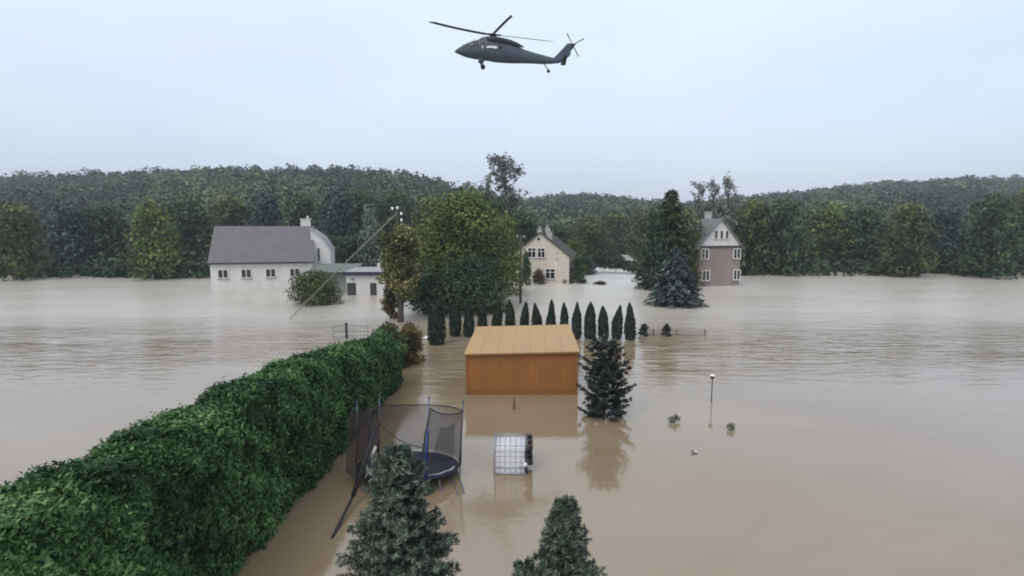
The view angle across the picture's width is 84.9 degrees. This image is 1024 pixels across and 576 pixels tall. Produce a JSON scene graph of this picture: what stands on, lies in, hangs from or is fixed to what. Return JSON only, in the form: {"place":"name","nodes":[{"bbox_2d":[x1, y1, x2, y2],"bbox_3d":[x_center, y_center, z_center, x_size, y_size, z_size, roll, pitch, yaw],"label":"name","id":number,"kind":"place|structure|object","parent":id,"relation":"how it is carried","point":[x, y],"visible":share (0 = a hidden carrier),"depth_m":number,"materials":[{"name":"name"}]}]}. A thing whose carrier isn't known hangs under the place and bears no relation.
{"place":"outdoors","nodes":[
{"label":"outdoors","id":0,"kind":"place"},
{"bbox_2d":[429,15,583,72],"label":"helicopter","id":1,"kind":"object","parent":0,"point":[491,47],"visible":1,"depth_m":70.42,"materials":[{"name":"grey metal"}]},
{"bbox_2d":[0,256,1023,575],"bbox_3d":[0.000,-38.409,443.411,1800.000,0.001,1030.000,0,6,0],"label":"water","id":2,"kind":"structure","parent":0,"point":[878,424],"depth_m":24.33,"materials":[{"name":"liquid"}]},
{"bbox_2d":[0,334,406,575],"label":"hedge","id":3,"kind":"object","parent":2,"relation":"on","point":[206,484],"visible":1,"depth_m":11.92,"materials":[{"name":"plant"}]},
{"bbox_2d":[207,216,314,290],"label":"mauve roof house","id":4,"kind":"structure","parent":2,"relation":"on","point":[256,257],"depth_m":75.19,"materials":[{"name":"paint"}]},
{"bbox_2d":[217,269,228,278],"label":"window","id":5,"kind":"structure","parent":4,"relation":"in","point":[222,273],"depth_m":73.31,"materials":[{"name":"white glass"}]},
{"bbox_2d":[240,269,251,278],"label":"window","id":6,"kind":"structure","parent":4,"relation":"in","point":[245,273],"depth_m":74.01,"materials":[{"name":"white glass"}]},
{"bbox_2d":[265,268,276,277],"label":"window","id":7,"kind":"structure","parent":4,"relation":"in","point":[269,273],"depth_m":74.81,"materials":[{"name":"white glass"}]},
{"bbox_2d":[289,268,299,277],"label":"window","id":8,"kind":"structure","parent":4,"relation":"in","point":[292,271],"depth_m":75.52,"materials":[{"name":"white glass"}]},
{"bbox_2d":[284,267,343,306],"bbox_3d":[-21.167,0.748,60.506,5.867,6.021,6.294,5,8,37],"label":"olive bush","id":9,"kind":"object","parent":2,"relation":"on","point":[309,284],"visible":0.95,"depth_m":59.30,"materials":[{"name":"green plant"}]},
{"bbox_2d":[309,228,334,267],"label":"white annex","id":10,"kind":"object","parent":2,"relation":"in","point":[324,250],"visible":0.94,"depth_m":78.44,"materials":[{"name":"paint"}]},
{"bbox_2d":[325,234,349,262],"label":"broadleaf tree","id":11,"kind":"object","parent":2,"relation":"on","point":[334,243],"visible":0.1,"depth_m":91.67,"materials":[{"name":"green plant"}]},
{"bbox_2d":[290,206,402,318],"bbox_3d":[-15.106,-1.170,49.623,11.121,11.986,0.370,0,6,0],"label":"utility pole","id":12,"kind":"object","parent":2,"relation":"in","point":[396,214],"visible":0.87,"depth_m":49.27,"materials":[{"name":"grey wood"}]},
{"bbox_2d":[332,323,367,338],"bbox_3d":[-11.942,3.624,41.470,2.527,2.150,0.211,-2,6,-19],"label":"wire fence","id":13,"kind":"object","parent":2,"relation":"in","point":[346,330],"visible":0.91,"depth_m":41.33,"materials":[{"name":"metal"}]},
{"bbox_2d":[334,230,386,266],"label":"broadleaf tree","id":14,"kind":"object","parent":2,"relation":"on","point":[354,241],"visible":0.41,"depth_m":86.33,"materials":[{"name":"green plant"}]},
{"bbox_2d":[350,201,384,266],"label":"conifer tree","id":15,"kind":"object","parent":2,"relation":"on","point":[370,231],"visible":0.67,"depth_m":85.04,"materials":[{"name":"green plant"}]},
{"bbox_2d":[368,321,412,368],"bbox_3d":[-7.215,4.270,32.499,2.671,4.780,2.585,-5,8,-38],"label":"garden bush","id":16,"kind":"object","parent":2,"relation":"on","point":[389,327],"visible":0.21,"depth_m":32.22,"materials":[{"name":"green plant"}]},
{"bbox_2d":[332,441,462,575],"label":"fir tree","id":17,"kind":"object","parent":2,"relation":"on","point":[395,541],"visible":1,"depth_m":8.77,"materials":[{"name":"green plant"}]},
{"bbox_2d":[331,394,464,538],"bbox_3d":[-3.366,4.982,17.460,4.012,3.462,5.694,1,-2,0],"label":"trampoline","id":18,"kind":"object","parent":2,"relation":"on","point":[362,439],"visible":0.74,"depth_m":17.75,"materials":[{"name":"fabric"}]},
{"bbox_2d":[398,322,425,363],"bbox_3d":[-6.244,4.177,33.731,2.161,4.469,2.313,0,6,0],"label":"garden bush","id":19,"kind":"object","parent":2,"relation":"on","point":[411,330],"visible":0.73,"depth_m":33.35,"materials":[{"name":"brown plant"}]},
{"bbox_2d":[449,299,461,336],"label":"thuja tree","id":20,"kind":"object","parent":2,"relation":"on","point":[455,322],"visible":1,"depth_m":41.90,"materials":[{"name":"green plant"}]},
{"bbox_2d":[412,185,524,312],"bbox_3d":[-5.086,-3.412,57.954,12.975,14.578,12.609,0,6,0],"label":"tree","id":21,"kind":"object","parent":2,"relation":"on","point":[461,222],"visible":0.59,"depth_m":55.55,"materials":[{"name":"green plant"}]},
{"bbox_2d":[462,301,474,336],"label":"thuja tree","id":22,"kind":"object","parent":2,"relation":"on","point":[468,325],"visible":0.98,"depth_m":41.64,"materials":[{"name":"green plant"}]},
{"bbox_2d":[429,250,508,315],"bbox_3d":[-4.192,0.322,53.811,7.842,7.970,8.877,0,6,0],"label":"dark bush tree","id":23,"kind":"object","parent":2,"relation":"on","point":[482,270],"visible":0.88,"depth_m":51.84,"materials":[{"name":"green plant"}]},
{"bbox_2d":[477,301,487,326],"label":"thuja tree","id":24,"kind":"object","parent":2,"relation":"on","point":[482,314],"visible":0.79,"depth_m":41.44,"materials":[{"name":"green plant"}]},
{"bbox_2d":[478,173,492,215],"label":"poplar","id":25,"kind":"object","parent":2,"relation":"on","point":[487,179],"visible":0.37,"depth_m":100.27,"materials":[{"name":"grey plant"}]},
{"bbox_2d":[491,301,502,325],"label":"thuja tree","id":26,"kind":"object","parent":2,"relation":"in","point":[497,317],"visible":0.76,"depth_m":41.41,"materials":[{"name":"green plant"}]},
{"bbox_2d":[492,210,527,295],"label":"broadleaf tree","id":27,"kind":"object","parent":2,"relation":"on","point":[512,226],"visible":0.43,"depth_m":67.32,"materials":[{"name":"green plant"}]},
{"bbox_2d":[505,299,515,325],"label":"thuja tree","id":28,"kind":"object","parent":2,"relation":"in","point":[510,315],"visible":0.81,"depth_m":41.20,"materials":[{"name":"green plant"}]},
{"bbox_2d":[0,242,1023,278],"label":"undergrowth","id":29,"kind":"object","parent":2,"relation":"on","point":[113,266],"visible":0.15,"depth_m":98.06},
{"bbox_2d":[493,433,532,474],"bbox_3d":[0.038,5.709,18.819,1.312,1.277,1.236,0,6,1],"label":"bulk tank","id":30,"kind":"object","parent":2,"relation":"on","point":[513,455],"visible":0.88,"depth_m":18.40,"materials":[{"name":"plastic"}]},
{"bbox_2d":[517,235,523,302],"bbox_3d":[0.918,-1.047,60.721,0.839,9.430,0.300,0,6,0],"label":"utility pole","id":31,"kind":"object","parent":2,"relation":"on","point":[520,278],"visible":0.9,"depth_m":60.62,"materials":[{"name":"brown wood"}]},
{"bbox_2d":[464,324,579,394],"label":"shed","id":32,"kind":"structure","parent":2,"relation":"on","point":[525,360],"depth_m":27.21,"materials":[{"name":"wood"}]},
{"bbox_2d":[519,302,529,325],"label":"thuja tree","id":33,"kind":"object","parent":2,"relation":"in","point":[524,318],"visible":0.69,"depth_m":41.26,"materials":[{"name":"green plant"}]},
{"bbox_2d":[511,555,538,575],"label":"fir tree","id":34,"kind":"object","parent":2,"relation":"on","point":[521,569],"visible":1,"depth_m":8.49,"materials":[{"name":"green plant"}]},
{"bbox_2d":[531,302,542,324],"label":"thuja tree","id":35,"kind":"object","parent":2,"relation":"in","point":[536,318],"visible":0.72,"depth_m":40.94,"materials":[{"name":"green plant"}]},
{"bbox_2d":[532,269,544,283],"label":"shrub","id":36,"kind":"object","parent":2,"relation":"on","point":[538,276],"visible":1,"depth_m":82.07,"materials":[{"name":"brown plant"}]},
{"bbox_2d":[513,225,577,283],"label":"cream house","id":37,"kind":"structure","parent":2,"relation":"on","point":[552,256],"depth_m":82.81,"materials":[{"name":"paint"}]},
{"bbox_2d":[537,248,544,257],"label":"window","id":38,"kind":"structure","parent":37,"relation":"in","point":[540,251],"depth_m":82.82,"materials":[{"name":"white glass"}]},
{"bbox_2d":[544,268,555,279],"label":"window","id":39,"kind":"structure","parent":37,"relation":"in","point":[549,272],"depth_m":82.84,"materials":[{"name":"white glass"}]},
{"bbox_2d":[545,299,555,324],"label":"thuja tree","id":40,"kind":"object","parent":2,"relation":"in","point":[551,318],"visible":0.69,"depth_m":41.03,"materials":[{"name":"green plant"}]},
{"bbox_2d":[542,223,575,244],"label":"broadleaf tree","id":41,"kind":"object","parent":2,"relation":"on","point":[559,233],"visible":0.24,"depth_m":110.23,"materials":[{"name":"green plant"}]},
{"bbox_2d":[560,302,568,324],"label":"thuja tree","id":42,"kind":"object","parent":2,"relation":"in","point":[564,317],"visible":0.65,"depth_m":40.78,"materials":[{"name":"green plant"}]},
{"bbox_2d":[529,494,607,575],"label":"fir tree","id":43,"kind":"object","parent":2,"relation":"on","point":[562,551],"visible":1,"depth_m":8.71,"materials":[{"name":"green plant"}]},
{"bbox_2d":[571,302,581,338],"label":"thuja tree","id":44,"kind":"object","parent":2,"relation":"on","point":[576,321],"visible":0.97,"depth_m":40.91,"materials":[{"name":"green plant"}]},
{"bbox_2d":[583,301,596,338],"bbox_3d":[5.730,3.292,41.161,1.001,4.717,1.050,0,6,-4],"label":"thuja tree","id":45,"kind":"object","parent":2,"relation":"on","point":[589,322],"visible":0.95,"depth_m":40.79,"materials":[{"name":"green plant"}]},
{"bbox_2d":[597,305,609,339],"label":"thuja tree","id":46,"kind":"object","parent":2,"relation":"on","point":[603,325],"visible":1,"depth_m":40.69,"materials":[{"name":"green plant"}]},
{"bbox_2d":[575,333,637,420],"bbox_3d":[4.075,4.701,24.303,2.689,5.585,2.872,0,6,0],"label":"garden pine","id":47,"kind":"object","parent":2,"relation":"in","point":[607,371],"visible":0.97,"depth_m":23.91,"materials":[{"name":"green plant"}]},
{"bbox_2d":[592,238,620,254],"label":"broadleaf tree","id":48,"kind":"object","parent":2,"relation":"on","point":[610,248],"visible":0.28,"depth_m":148.22,"materials":[{"name":"green plant"}]},
{"bbox_2d":[611,305,622,339],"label":"thuja tree","id":49,"kind":"object","parent":2,"relation":"on","point":[617,324],"visible":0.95,"depth_m":40.66,"materials":[{"name":"green plant"}]},
{"bbox_2d":[590,252,650,273],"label":"fallen tree","id":50,"kind":"object","parent":2,"relation":"on","point":[605,260],"visible":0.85,"depth_m":102.48,"materials":[{"name":"green plant"}]},
{"bbox_2d":[614,234,636,257],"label":"broadleaf tree","id":51,"kind":"object","parent":2,"relation":"on","point":[622,244],"visible":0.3,"depth_m":151.25,"materials":[{"name":"green plant"}]},
{"bbox_2d":[623,302,636,340],"bbox_3d":[8.581,3.341,40.772,0.976,4.665,0.924,0,6,0],"label":"thuja tree","id":52,"kind":"object","parent":2,"relation":"on","point":[629,329],"visible":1,"depth_m":40.44,"materials":[{"name":"green plant"}]},
{"bbox_2d":[633,189,705,290],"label":"tall spruce","id":53,"kind":"object","parent":2,"relation":"in","point":[674,222],"visible":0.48,"depth_m":74.53,"materials":[{"name":"green plant"}]},
{"bbox_2d":[643,247,709,308],"bbox_3d":[17.282,-0.249,59.431,7.489,8.181,7.101,-5,8,-42],"label":"blue spruce","id":54,"kind":"object","parent":2,"relation":"in","point":[672,288],"visible":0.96,"depth_m":58.29,"materials":[{"name":"green plant"}]},
{"bbox_2d":[690,181,707,218],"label":"half bare tree","id":55,"kind":"object","parent":2,"relation":"on","point":[701,192],"visible":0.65,"depth_m":96.74,"materials":[{"name":"grey plant"}]},
{"bbox_2d":[668,212,744,286],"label":"pink house","id":56,"kind":"structure","parent":2,"relation":"on","point":[720,244],"depth_m":79.00,"materials":[{"name":"paint"}]},
{"bbox_2d":[702,270,709,281],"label":"window","id":57,"kind":"structure","parent":56,"relation":"in","point":[706,272],"depth_m":78.69,"materials":[{"name":"white glass"}]},
{"bbox_2d":[732,248,740,259],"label":"window","id":58,"kind":"structure","parent":56,"relation":"in","point":[736,251],"depth_m":79.51,"materials":[{"name":"white glass"}]},
{"bbox_2d":[732,269,740,280],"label":"window","id":59,"kind":"structure","parent":56,"relation":"in","point":[736,273],"depth_m":79.88,"materials":[{"name":"white glass"}]},
{"bbox_2d":[705,175,722,217],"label":"half bare tree","id":60,"kind":"object","parent":2,"relation":"on","point":[714,196],"visible":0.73,"depth_m":96.62,"materials":[{"name":"grey plant"}]},
{"bbox_2d":[719,171,740,229],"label":"half bare tree","id":61,"kind":"object","parent":2,"relation":"on","point":[727,193],"visible":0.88,"depth_m":96.80,"materials":[{"name":"grey plant"}]},
{"bbox_2d":[870,200,945,277],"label":"broadleaf tree","id":62,"kind":"object","parent":2,"relation":"on","point":[910,229],"visible":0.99,"depth_m":93.31,"materials":[{"name":"green plant"}]},
{"bbox_2d":[0,0,1023,202],"label":"sky","id":63,"kind":"structure","parent":0,"point":[658,97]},
{"bbox_2d":[21,238,1006,247],"bbox_3d":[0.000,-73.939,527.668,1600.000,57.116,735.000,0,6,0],"label":"hills","id":64,"kind":"structure","parent":0,"point":[638,244],"depth_m":223.96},
{"bbox_2d":[0,163,1023,245],"bbox_3d":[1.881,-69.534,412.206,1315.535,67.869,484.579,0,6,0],"label":"forest","id":65,"kind":"object","parent":64,"relation":"on","point":[126,190],"visible":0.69,"depth_m":303.47,"materials":[{"name":"plant"}]},
{"label":"ground","id":66,"kind":"structure","parent":0,"visible":0},
{"bbox_2d":[0,201,52,280],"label":"broadleaf tree","id":67,"kind":"object","parent":66,"relation":"on","point":[19,226],"visible":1,"depth_m":87.27,"materials":[{"name":"green plant"}]},
{"bbox_2d":[33,200,105,268],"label":"broadleaf tree","id":68,"kind":"object","parent":66,"relation":"on","point":[70,225],"visible":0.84,"depth_m":101.23,"materials":[{"name":"green plant"}]},
{"bbox_2d":[74,202,135,264],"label":"broadleaf tree","id":69,"kind":"object","parent":66,"relation":"on","point":[105,226],"visible":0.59,"depth_m":106.13,"materials":[{"name":"green plant"}]},
{"bbox_2d":[118,199,187,279],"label":"broadleaf tree","id":70,"kind":"object","parent":66,"relation":"on","point":[153,251],"visible":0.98,"depth_m":88.42,"materials":[{"name":"green plant"}]},
{"bbox_2d":[162,195,213,261],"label":"broadleaf tree","id":71,"kind":"object","parent":66,"relation":"on","point":[183,210],"visible":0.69,"depth_m":113.19,"materials":[{"name":"green plant"}]},
{"bbox_2d":[195,192,253,262],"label":"broadleaf tree","id":72,"kind":"object","parent":66,"relation":"on","point":[229,214],"visible":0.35,"depth_m":114.67,"materials":[{"name":"green plant"}]},
{"bbox_2d":[240,188,283,225],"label":"broadleaf tree","id":73,"kind":"object","parent":66,"relation":"on","point":[259,212],"visible":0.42,"depth_m":113.52,"materials":[{"name":"green plant"}]},
{"bbox_2d":[279,192,328,234],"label":"broadleaf tree","id":74,"kind":"object","parent":66,"relation":"on","point":[301,205],"visible":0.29,"depth_m":109.82,"materials":[{"name":"green plant"}]},
{"bbox_2d":[304,263,362,292],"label":"grey garage","id":75,"kind":"structure","parent":66,"relation":"on","point":[332,268],"depth_m":71.47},
{"bbox_2d":[314,186,362,254],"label":"broadleaf tree","id":76,"kind":"object","parent":66,"relation":"on","point":[340,210],"visible":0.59,"depth_m":101.71,"materials":[{"name":"green plant"}]},
{"bbox_2d":[340,187,381,233],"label":"broadleaf tree","id":77,"kind":"object","parent":66,"relation":"on","point":[360,199],"visible":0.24,"depth_m":124.83,"materials":[{"name":"green plant"}]},
{"bbox_2d":[342,263,390,294],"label":"white garage","id":78,"kind":"structure","parent":66,"relation":"on","point":[361,281],"depth_m":68.32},
{"bbox_2d":[347,283,355,294],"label":"door","id":79,"kind":"structure","parent":78,"relation":"in","point":[351,287],"depth_m":68.32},
{"bbox_2d":[370,283,376,294],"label":"door","id":80,"kind":"structure","parent":78,"relation":"in","point":[372,285],"depth_m":68.33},
{"bbox_2d":[373,328,403,364],"bbox_3d":[-6.782,4.597,29.454,2.357,5.016,2.106,0,6,0],"label":"garden bush","id":81,"kind":"object","parent":66,"relation":"on","point":[379,332],"visible":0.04,"depth_m":29.17,"materials":[{"name":"green plant"}]},
{"bbox_2d":[380,285,397,318],"bbox_3d":[-10.948,2.644,50.605,1.633,6.199,2.001,5,8,38],"label":"brown bush","id":82,"kind":"object","parent":66,"relation":"on","point":[389,302],"visible":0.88,"depth_m":50.12,"materials":[{"name":"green plant"}]},
{"bbox_2d":[374,188,414,250],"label":"broadleaf tree","id":83,"kind":"object","parent":66,"relation":"on","point":[387,213],"visible":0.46,"depth_m":115.00,"materials":[{"name":"green plant"}]},
{"bbox_2d":[375,221,425,322],"bbox_3d":[-9.475,-0.267,48.324,4.231,10.932,4.180,5,8,41],"label":"yellow tree","id":84,"kind":"object","parent":66,"relation":"on","point":[400,269],"visible":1,"depth_m":47.37,"materials":[{"name":"green plant"}]},
{"bbox_2d":[408,193,443,258],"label":"broadleaf tree","id":85,"kind":"object","parent":66,"relation":"on","point":[424,205],"visible":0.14,"depth_m":109.73,"materials":[{"name":"green plant"}]},
{"bbox_2d":[404,265,450,314],"bbox_3d":[-8.192,1.439,53.398,4.300,7.283,4.656,2,6,22],"label":"shore bush","id":86,"kind":"object","parent":66,"relation":"on","point":[427,278],"visible":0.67,"depth_m":52.38,"materials":[{"name":"green plant"}]},
{"bbox_2d":[427,295,445,345],"bbox_3d":[-5.277,3.378,39.209,1.462,6.006,1.485,-2,6,-19],"label":"thuja tree","id":87,"kind":"object","parent":66,"relation":"on","point":[436,322],"visible":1,"depth_m":38.66,"materials":[{"name":"green plant"}]},
{"bbox_2d":[489,195,516,259],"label":"broadleaf tree","id":88,"kind":"object","parent":66,"relation":"on","point":[502,208],"visible":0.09,"depth_m":93.95,"materials":[{"name":"green plant"}]},
{"bbox_2d":[482,152,530,215],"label":"poplar","id":89,"kind":"object","parent":66,"relation":"on","point":[503,165],"visible":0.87,"depth_m":98.05,"materials":[{"name":"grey plant"}]},
{"bbox_2d":[506,208,541,253],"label":"broadleaf tree","id":90,"kind":"object","parent":66,"relation":"on","point":[526,232],"visible":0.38,"depth_m":90.38,"materials":[{"name":"green plant"}]},
{"bbox_2d":[522,250,531,284],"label":"shrub","id":91,"kind":"object","parent":66,"relation":"on","point":[525,265],"visible":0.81,"depth_m":79.78,"materials":[{"name":"green plant"}]},
{"bbox_2d":[570,255,586,283],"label":"shrub","id":92,"kind":"object","parent":66,"relation":"on","point":[578,275],"visible":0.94,"depth_m":82.77,"materials":[{"name":"green plant"}]},
{"bbox_2d":[566,237,590,274],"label":"broadleaf tree","id":93,"kind":"object","parent":66,"relation":"on","point":[573,246],"visible":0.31,"depth_m":97.40,"materials":[{"name":"green plant"}]},
{"bbox_2d":[569,213,610,257],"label":"broadleaf tree","id":94,"kind":"object","parent":66,"relation":"on","point":[590,228],"visible":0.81,"depth_m":135.83,"materials":[{"name":"green plant"}]},
{"bbox_2d":[582,256,597,274],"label":"shrub","id":95,"kind":"object","parent":66,"relation":"on","point":[592,270],"visible":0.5,"depth_m":99.51,"materials":[{"name":"green plant"}]},
{"bbox_2d":[597,211,633,254],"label":"broadleaf tree","id":96,"kind":"object","parent":66,"relation":"on","point":[617,222],"visible":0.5,"depth_m":161.90,"materials":[{"name":"green plant"}]},
{"bbox_2d":[622,206,650,262],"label":"broadleaf tree","id":97,"kind":"object","parent":66,"relation":"on","point":[638,236],"visible":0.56,"depth_m":132.97,"materials":[{"name":"green plant"}]},
{"bbox_2d":[638,323,649,336],"bbox_3d":[9.953,4.323,42.299,0.782,3.387,0.775,-4,7,-30],"label":"round shrub","id":98,"kind":"object","parent":66,"relation":"on","point":[644,328],"visible":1,"depth_m":42.07,"materials":[{"name":"green plant"}]},
{"bbox_2d":[631,203,682,289],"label":"broadleaf tree","id":99,"kind":"object","parent":66,"relation":"on","point":[656,232],"visible":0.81,"depth_m":73.10,"materials":[{"name":"green plant"}]},
{"bbox_2d":[660,323,671,335],"bbox_3d":[11.626,4.337,42.218,0.816,3.375,0.821,0,6,0],"label":"round shrub","id":100,"kind":"object","parent":66,"relation":"on","point":[666,328],"visible":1,"depth_m":42.05,"materials":[{"name":"green plant"}]},
{"bbox_2d":[674,201,705,279],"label":"broadleaf tree","id":101,"kind":"object","parent":66,"relation":"on","point":[693,227],"visible":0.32,"depth_m":78.71,"materials":[{"name":"green plant"}]},
{"bbox_2d":[696,200,741,240],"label":"broadleaf tree","id":102,"kind":"object","parent":66,"relation":"on","point":[720,210],"visible":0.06,"depth_m":101.46,"materials":[{"name":"green plant"}]},
{"bbox_2d":[731,196,781,273],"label":"broadleaf tree","id":103,"kind":"object","parent":66,"relation":"on","point":[754,216],"visible":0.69,"depth_m":99.71,"materials":[{"name":"green plant"}]},
{"bbox_2d":[753,197,816,276],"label":"broadleaf tree","id":104,"kind":"object","parent":66,"relation":"on","point":[788,226],"visible":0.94,"depth_m":97.26,"materials":[{"name":"green plant"}]},
{"bbox_2d":[796,200,860,262],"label":"broadleaf tree","id":105,"kind":"object","parent":66,"relation":"on","point":[825,227],"visible":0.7,"depth_m":114.81,"materials":[{"name":"green plant"}]},
{"bbox_2d":[829,204,892,262],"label":"broadleaf tree","id":106,"kind":"object","parent":66,"relation":"on","point":[865,228],"visible":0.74,"depth_m":112.67,"materials":[{"name":"green plant"}]},
{"bbox_2d":[918,203,970,261],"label":"broadleaf tree","id":107,"kind":"object","parent":66,"relation":"on","point":[949,223],"visible":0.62,"depth_m":113.25,"materials":[{"name":"green plant"}]},
{"bbox_2d":[953,191,1023,279],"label":"broadleaf tree","id":108,"kind":"object","parent":66,"relation":"on","point":[997,222],"visible":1,"depth_m":91.31,"materials":[{"name":"green plant"}]},
{"bbox_2d":[998,189,1023,263],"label":"broadleaf tree","id":109,"kind":"object","parent":66,"relation":"on","point":[1020,217],"visible":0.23,"depth_m":107.22,"materials":[{"name":"green plant"}]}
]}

